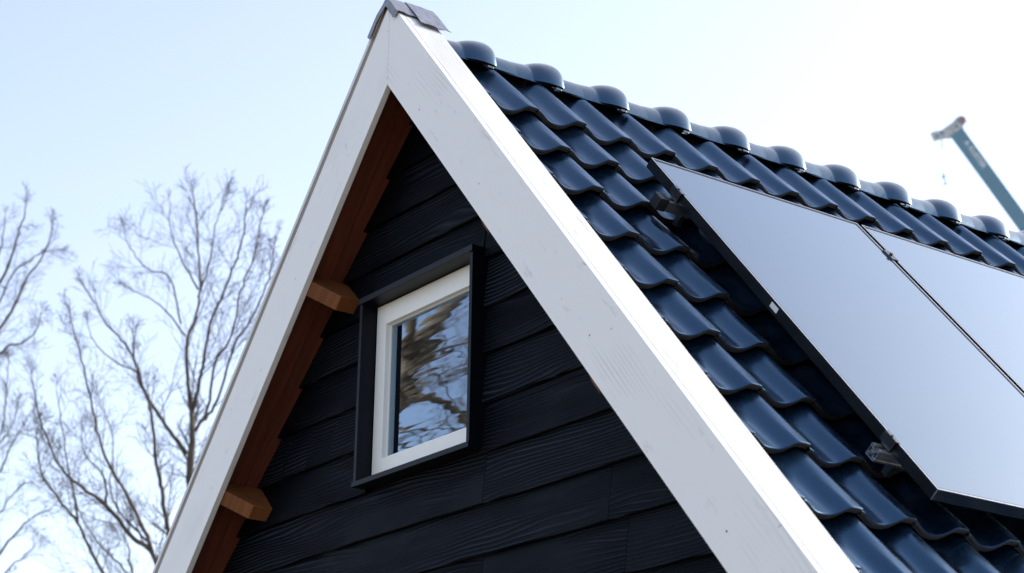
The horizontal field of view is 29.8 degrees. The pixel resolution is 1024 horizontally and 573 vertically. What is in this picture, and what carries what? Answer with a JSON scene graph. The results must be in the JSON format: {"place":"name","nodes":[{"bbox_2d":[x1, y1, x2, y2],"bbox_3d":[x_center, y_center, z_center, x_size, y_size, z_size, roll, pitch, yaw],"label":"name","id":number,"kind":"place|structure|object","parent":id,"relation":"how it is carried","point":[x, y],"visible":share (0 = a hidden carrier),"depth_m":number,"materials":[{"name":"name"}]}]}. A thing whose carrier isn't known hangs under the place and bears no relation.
{"place":"outdoors","nodes":[
{"label":"outdoors","id":0,"kind":"place"},
{"bbox_2d":[0,0,1023,572],"label":"sky","id":1,"kind":"structure","parent":0,"point":[98,98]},
{"label":"ground","id":2,"kind":"structure","parent":0,"visible":0},
{"bbox_2d":[0,182,77,572],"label":"bare tree","id":3,"kind":"object","parent":2,"relation":"on","point":[22,288],"visible":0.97,"depth_m":22.20,"materials":[{"name":"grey plant"}]},
{"bbox_2d":[5,163,282,572],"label":"bare tree","id":4,"kind":"object","parent":2,"relation":"on","point":[190,454],"visible":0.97,"depth_m":18.68,"materials":[{"name":"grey plant"}]},
{"bbox_2d":[152,0,1023,572],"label":"gable house","id":5,"kind":"structure","parent":2,"relation":"on","point":[510,320],"depth_m":6.02,"materials":[{"name":"black wood"}]},
{"bbox_2d":[351,244,488,489],"bbox_3d":[-0.283,0.276,6.243,0.114,0.660,0.675,14,-24,-34],"label":"window","id":6,"kind":"structure","parent":5,"relation":"in","point":[420,408],"depth_m":6.29,"materials":[{"name":"white paint"}]},
{"bbox_2d":[649,185,897,261],"bbox_3d":[1.255,-0.065,6.589,1.995,0.060,0.129,14,-64,-34],"label":"mounting rail","id":7,"kind":"object","parent":5,"relation":"attached to","point":[659,201],"visible":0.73,"depth_m":6.06,"materials":[{"name":"metal"}]},
{"bbox_2d":[646,157,1023,518],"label":"solar panel","id":8,"kind":"object","parent":7,"relation":"attached to","point":[881,338],"visible":1,"depth_m":5.76,"materials":[{"name":"glass"}]},
{"bbox_2d":[860,225,1023,393],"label":"solar panel","id":9,"kind":"object","parent":7,"relation":"attached to","point":[980,305],"visible":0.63,"depth_m":6.63,"materials":[{"name":"glass"}]},
{"bbox_2d":[866,430,902,477],"bbox_3d":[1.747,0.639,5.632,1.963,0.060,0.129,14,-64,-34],"label":"mounting bracket","id":10,"kind":"object","parent":5,"relation":"attached to","point":[879,453],"visible":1,"depth_m":5.10,"materials":[{"name":"metal"}]},
{"bbox_2d":[930,115,1023,230],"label":"mobile crane","id":11,"kind":"object","parent":2,"relation":"on","point":[954,130],"visible":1,"depth_m":54.85,"materials":[{"name":"blue paint"}]}
]}

